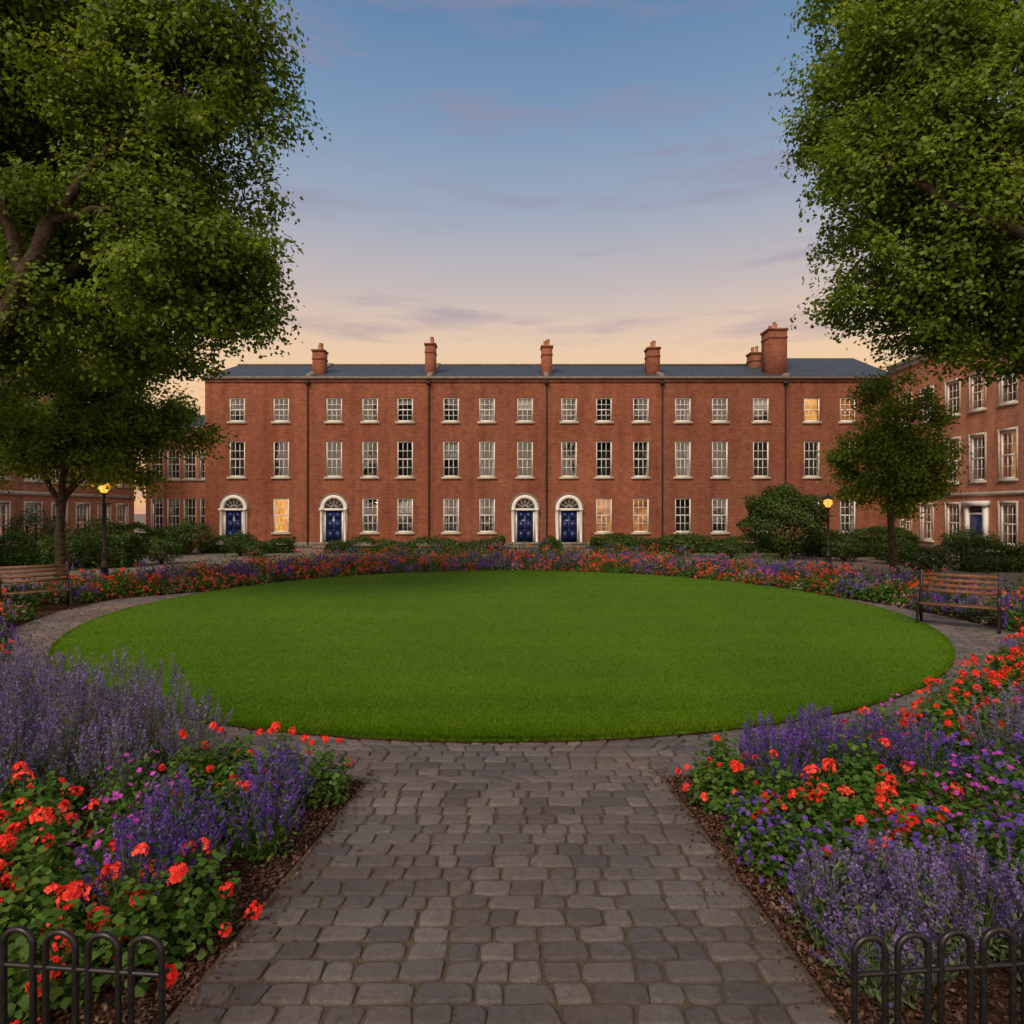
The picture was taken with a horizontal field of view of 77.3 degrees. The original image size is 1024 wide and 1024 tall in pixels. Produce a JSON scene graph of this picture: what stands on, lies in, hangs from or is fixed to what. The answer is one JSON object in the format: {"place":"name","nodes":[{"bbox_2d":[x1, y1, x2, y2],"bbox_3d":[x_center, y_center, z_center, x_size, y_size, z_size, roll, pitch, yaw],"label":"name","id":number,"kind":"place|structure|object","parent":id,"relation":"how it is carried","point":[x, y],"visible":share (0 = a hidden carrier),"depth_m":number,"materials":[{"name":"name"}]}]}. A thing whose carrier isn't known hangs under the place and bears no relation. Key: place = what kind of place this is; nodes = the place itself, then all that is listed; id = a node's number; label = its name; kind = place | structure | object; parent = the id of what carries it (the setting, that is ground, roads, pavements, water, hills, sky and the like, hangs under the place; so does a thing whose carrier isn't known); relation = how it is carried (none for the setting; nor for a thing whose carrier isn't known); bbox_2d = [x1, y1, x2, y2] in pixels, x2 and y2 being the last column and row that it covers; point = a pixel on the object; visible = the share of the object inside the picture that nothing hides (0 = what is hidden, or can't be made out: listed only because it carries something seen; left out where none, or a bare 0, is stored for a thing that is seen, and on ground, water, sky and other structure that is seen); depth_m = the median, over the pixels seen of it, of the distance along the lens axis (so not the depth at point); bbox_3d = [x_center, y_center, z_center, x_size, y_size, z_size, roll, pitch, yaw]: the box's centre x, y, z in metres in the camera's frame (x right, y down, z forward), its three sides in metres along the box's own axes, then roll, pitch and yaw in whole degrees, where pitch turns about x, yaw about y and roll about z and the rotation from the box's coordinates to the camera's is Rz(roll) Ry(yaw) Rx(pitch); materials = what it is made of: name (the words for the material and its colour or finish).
{"place":"outdoors","nodes":[
{"label":"outdoors","id":0,"kind":"place"},
{"bbox_2d":[0,343,134,544],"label":"brick side terrace","id":1,"kind":"structure","parent":0,"point":[81,506],"depth_m":33.35,"materials":[{"name":"brick"}]},
{"bbox_2d":[0,377,128,544],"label":"window frames","id":2,"kind":"structure","parent":1,"relation":"in","point":[30,480],"depth_m":32.20,"materials":[{"name":"white paint"}]},
{"bbox_2d":[47,570,955,744],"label":"lawn","id":3,"kind":"structure","parent":0,"point":[500,657],"depth_m":9.50,"materials":[{"name":"plant"}]},
{"bbox_2d":[0,555,1023,1023],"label":"bed soil","id":4,"kind":"structure","parent":0,"point":[952,997],"depth_m":3.69,"materials":[{"name":"brown soil"}]},
{"bbox_2d":[0,561,72,609],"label":"park bench","id":5,"kind":"object","parent":4,"relation":"on","point":[69,586],"visible":0.9,"depth_m":14.27,"materials":[{"name":"brown wood"}]},
{"bbox_2d":[0,925,164,1023],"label":"hoop top fence","id":6,"kind":"object","parent":4,"relation":"on","point":[87,969],"visible":1,"depth_m":2.46,"materials":[{"name":"black metal"}]},
{"bbox_2d":[0,0,330,404],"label":"plane tree","id":7,"kind":"object","parent":4,"relation":"on","point":[125,212],"visible":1,"depth_m":11.80,"materials":[{"name":"green plant"}]},
{"bbox_2d":[0,616,353,1023],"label":"flower bed","id":8,"kind":"object","parent":4,"relation":"on","point":[149,895],"visible":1,"depth_m":3.98,"materials":[{"name":"multicoloured plant"}]},
{"bbox_2d":[0,760,1020,1023],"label":"mulch chips","id":9,"kind":"object","parent":4,"relation":"on","point":[716,832],"visible":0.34,"depth_m":3.41,"materials":[{"name":"brown wood"}]},
{"bbox_2d":[0,539,1023,674],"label":"flower border","id":10,"kind":"object","parent":4,"relation":"on","point":[893,589],"visible":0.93,"depth_m":19.68,"materials":[{"name":"multicoloured plant"}]},
{"bbox_2d":[675,626,1023,1023],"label":"flower bed","id":11,"kind":"object","parent":4,"relation":"on","point":[874,864],"visible":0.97,"depth_m":4.02,"materials":[{"name":"multicoloured plant"}]},
{"bbox_2d":[815,354,980,578],"bbox_3d":[11.276,-1.335,19.099,4.174,7.088,3.553,0,0,0],"label":"garden tree","id":12,"kind":"object","parent":4,"relation":"on","point":[903,463],"visible":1,"depth_m":18.74,"materials":[{"name":"green plant"}]},
{"bbox_2d":[851,925,1023,1023],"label":"hoop top fence","id":13,"kind":"object","parent":4,"relation":"on","point":[941,968],"visible":1,"depth_m":2.46,"materials":[{"name":"black metal"}]},
{"bbox_2d":[0,514,1023,599],"bbox_3d":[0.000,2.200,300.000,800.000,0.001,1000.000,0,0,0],"label":"ground","id":14,"kind":"structure","parent":0,"point":[857,563],"depth_m":27.88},
{"bbox_2d":[1,505,72,544],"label":"shrub","id":15,"kind":"object","parent":14,"relation":"on","point":[32,521],"visible":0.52,"depth_m":27.18,"materials":[{"name":"green plant"}]},
{"bbox_2d":[32,527,100,569],"bbox_3d":[-16.885,1.374,24.167,2.281,1.688,2.252,0,0,0],"label":"shrub","id":16,"kind":"object","parent":14,"relation":"on","point":[72,546],"visible":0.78,"depth_m":24.00,"materials":[{"name":"green plant"}]},
{"bbox_2d":[0,528,143,568],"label":"clipped hedge","id":17,"kind":"object","parent":14,"relation":"on","point":[122,554],"visible":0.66,"depth_m":25.20,"materials":[{"name":"green plant"}]},
{"bbox_2d":[71,516,130,544],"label":"shrub","id":18,"kind":"object","parent":14,"relation":"on","point":[99,527],"visible":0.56,"depth_m":29.24,"materials":[{"name":"green plant"}]},
{"bbox_2d":[97,483,111,578],"bbox_3d":[-12.300,0.535,19.300,0.460,3.330,0.398,0,0,0],"label":"street lamp","id":19,"kind":"object","parent":14,"relation":"on","point":[104,566],"visible":0.55,"depth_m":19.25,"materials":[{"name":"black metal"}]},
{"bbox_2d":[0,342,240,584],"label":"garden tree","id":20,"kind":"object","parent":14,"relation":"on","point":[103,436],"visible":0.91,"depth_m":17.28,"materials":[{"name":"green plant"}]},
{"bbox_2d":[107,521,194,554],"bbox_3d":[-18.977,1.348,33.444,4.578,1.771,1.266,0,0,0],"label":"clipped hedge","id":21,"kind":"object","parent":14,"relation":"on","point":[152,532],"visible":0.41,"depth_m":33.20,"materials":[{"name":"green plant"}]},
{"bbox_2d":[133,534,186,563],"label":"shrub","id":22,"kind":"object","parent":14,"relation":"on","point":[155,549],"visible":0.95,"depth_m":26.72,"materials":[{"name":"green plant"}]},
{"bbox_2d":[146,428,204,545],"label":"walls","id":23,"kind":"structure","parent":14,"relation":"on","point":[191,489],"depth_m":40.90,"materials":[{"name":"red brick"}]},
{"bbox_2d":[151,449,204,535],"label":"window frames","id":24,"kind":"structure","parent":23,"relation":"attached to","point":[179,479],"depth_m":40.97,"materials":[{"name":"white wood"}]},
{"bbox_2d":[153,451,204,530],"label":"room interiors","id":25,"kind":"object","parent":23,"relation":"attached to","point":[177,500],"visible":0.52,"depth_m":41.50,"materials":[{"name":"fabric"}]},
{"bbox_2d":[176,415,204,426],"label":"roof","id":26,"kind":"structure","parent":23,"relation":"on","point":[203,422],"depth_m":42.32,"materials":[{"name":"stone"}]},
{"bbox_2d":[162,518,216,554],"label":"shrub","id":27,"kind":"object","parent":14,"relation":"on","point":[205,534],"visible":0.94,"depth_m":32.67,"materials":[{"name":"green plant"}]},
{"bbox_2d":[221,529,256,555],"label":"shrub","id":28,"kind":"object","parent":14,"relation":"on","point":[230,541],"visible":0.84,"depth_m":31.71,"materials":[{"name":"green plant"}]},
{"bbox_2d":[197,533,297,553],"bbox_3d":[-14.317,1.698,34.718,5.005,1.074,1.781,0,0,0],"label":"clipped hedge","id":29,"kind":"object","parent":14,"relation":"on","point":[276,548],"visible":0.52,"depth_m":34.20,"materials":[{"name":"green plant"}]},
{"bbox_2d":[239,540,271,556],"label":"shrub","id":30,"kind":"object","parent":14,"relation":"on","point":[250,546],"visible":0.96,"depth_m":30.73,"materials":[{"name":"green plant"}]},
{"bbox_2d":[374,540,413,553],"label":"shrub","id":31,"kind":"object","parent":14,"relation":"on","point":[389,544],"visible":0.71,"depth_m":32.22,"materials":[{"name":"green plant"}]},
{"bbox_2d":[323,534,505,552],"bbox_3d":[-5.220,1.712,34.697,9.854,1.050,1.821,0,0,0],"label":"clipped hedge","id":32,"kind":"object","parent":14,"relation":"on","point":[416,541],"visible":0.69,"depth_m":34.20,"materials":[{"name":"green plant"}]},
{"bbox_2d":[435,540,473,552],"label":"shrub","id":33,"kind":"object","parent":14,"relation":"on","point":[463,545],"visible":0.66,"depth_m":32.82,"materials":[{"name":"green plant"}]},
{"bbox_2d":[540,534,558,550],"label":"shrub","id":34,"kind":"object","parent":14,"relation":"on","point":[552,541],"visible":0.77,"depth_m":33.21,"materials":[{"name":"green plant"}]},
{"bbox_2d":[600,536,644,553],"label":"shrub","id":35,"kind":"object","parent":14,"relation":"on","point":[621,541],"visible":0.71,"depth_m":31.58,"materials":[{"name":"green plant"}]},
{"bbox_2d":[655,532,704,555],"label":"shrub","id":36,"kind":"object","parent":14,"relation":"on","point":[673,542],"visible":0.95,"depth_m":31.05,"materials":[{"name":"green plant"}]},
{"bbox_2d":[708,537,750,557],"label":"shrub","id":37,"kind":"object","parent":14,"relation":"on","point":[727,548],"visible":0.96,"depth_m":29.66,"materials":[{"name":"green plant"}]},
{"bbox_2d":[589,532,882,553],"bbox_3d":[12.449,1.617,34.695,16.562,1.239,1.835,0,0,0],"label":"clipped hedge","id":38,"kind":"object","parent":14,"relation":"on","point":[601,539],"visible":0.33,"depth_m":34.20,"materials":[{"name":"green plant"}]},
{"bbox_2d":[736,482,829,558],"bbox_3d":[12.815,0.417,29.989,4.144,3.606,4.041,0,0,39],"label":"shrub","id":39,"kind":"object","parent":14,"relation":"on","point":[789,505],"visible":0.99,"depth_m":29.10,"materials":[{"name":"green plant"}]},
{"bbox_2d":[822,494,833,569],"bbox_3d":[12.000,0.735,24.300,0.460,2.930,0.398,0,0,0],"label":"street lamp","id":40,"kind":"object","parent":14,"relation":"on","point":[827,502],"visible":0.92,"depth_m":24.24,"materials":[{"name":"black metal"}]},
{"bbox_2d":[819,534,869,560],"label":"shrub","id":41,"kind":"object","parent":14,"relation":"on","point":[845,546],"visible":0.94,"depth_m":28.18,"materials":[{"name":"green plant"}]},
{"bbox_2d":[801,524,919,557],"bbox_3d":[17.081,1.397,31.544,5.483,1.670,1.490,0,0,0],"label":"clipped hedge","id":42,"kind":"object","parent":14,"relation":"on","point":[813,550],"visible":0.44,"depth_m":31.20,"materials":[{"name":"green plant"}]},
{"bbox_2d":[869,539,913,563],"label":"shrub","id":43,"kind":"object","parent":14,"relation":"on","point":[882,549],"visible":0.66,"depth_m":26.81,"materials":[{"name":"green plant"}]},
{"bbox_2d":[867,529,922,555],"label":"shrub","id":44,"kind":"object","parent":14,"relation":"on","point":[906,538],"visible":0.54,"depth_m":28.69,"materials":[{"name":"green plant"}]},
{"bbox_2d":[768,0,1023,387],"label":"plane tree","id":45,"kind":"object","parent":14,"relation":"on","point":[936,187],"visible":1,"depth_m":12.23,"materials":[{"name":"green plant"}]},
{"bbox_2d":[898,547,954,572],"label":"shrub","id":46,"kind":"object","parent":14,"relation":"on","point":[914,557],"visible":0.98,"depth_m":22.29,"materials":[{"name":"green plant"}]},
{"bbox_2d":[934,526,1001,559],"bbox_3d":[19.217,1.397,26.986,2.296,1.645,2.408,0,0,-43],"label":"shrub","id":47,"kind":"object","parent":14,"relation":"on","point":[945,543],"visible":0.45,"depth_m":26.88,"materials":[{"name":"green plant"}]},
{"bbox_2d":[947,535,1023,572],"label":"clipped hedge","id":48,"kind":"object","parent":14,"relation":"on","point":[1008,558],"visible":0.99,"depth_m":23.40,"materials":[{"name":"green plant"}]},
{"bbox_2d":[10,592,1023,1023],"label":"cobbled path","id":49,"kind":"structure","parent":0,"point":[608,972],"depth_m":3.58,"materials":[{"name":"stone"}]},
{"bbox_2d":[916,569,1001,633],"bbox_3d":[8.420,1.655,12.076,1.294,1.038,0.865,0,0,38],"label":"park bench","id":50,"kind":"object","parent":49,"relation":"on","point":[920,602],"visible":0.95,"depth_m":12.16,"materials":[{"name":"brown wood"}]},
{"bbox_2d":[30,0,1023,513],"label":"sky","id":51,"kind":"structure","parent":0,"point":[494,180],"materials":[{"name":"blue"}]},
{"bbox_2d":[205,383,889,541],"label":"walls","id":52,"kind":"structure","parent":0,"point":[259,489],"depth_m":39.30,"materials":[{"name":"red brick"}]},
{"bbox_2d":[216,493,587,548],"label":"arched doors","id":53,"kind":"structure","parent":52,"relation":"in","point":[333,507],"depth_m":39.24,"materials":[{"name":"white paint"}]},
{"bbox_2d":[231,399,853,530],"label":"room interiors","id":54,"kind":"object","parent":52,"relation":"attached to","point":[484,454],"visible":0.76,"depth_m":39.90,"materials":[{"name":"fabric"}]},
{"bbox_2d":[227,398,857,534],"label":"window frames","id":55,"kind":"structure","parent":52,"relation":"attached to","point":[522,421],"depth_m":39.35,"materials":[{"name":"white wood"}]},
{"bbox_2d":[202,376,889,547],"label":"trim and downpipes","id":56,"kind":"structure","parent":52,"relation":"attached to","point":[547,380],"depth_m":39.24,"materials":[{"name":"stone"}]},
{"bbox_2d":[208,358,889,405],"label":"roof","id":57,"kind":"structure","parent":52,"relation":"on","point":[823,366],"depth_m":41.79,"materials":[{"name":"stone"}]},
{"bbox_2d":[311,322,788,373],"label":"chimneys","id":58,"kind":"object","parent":57,"relation":"on","point":[770,357],"visible":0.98,"depth_m":40.20,"materials":[{"name":"red brick"}]},
{"bbox_2d":[538,540,562,552],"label":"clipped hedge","id":59,"kind":"object","parent":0,"point":[560,544],"visible":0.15,"depth_m":34.24,"materials":[{"name":"green plant"}]},
{"bbox_2d":[886,351,1023,555],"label":"brick side terrace","id":60,"kind":"structure","parent":0,"point":[990,420],"depth_m":32.10,"materials":[{"name":"brick"}]},
{"bbox_2d":[902,366,1017,545],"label":"window frames","id":61,"kind":"structure","parent":60,"relation":"in","point":[1003,479],"depth_m":31.95,"materials":[{"name":"white paint"}]}
]}

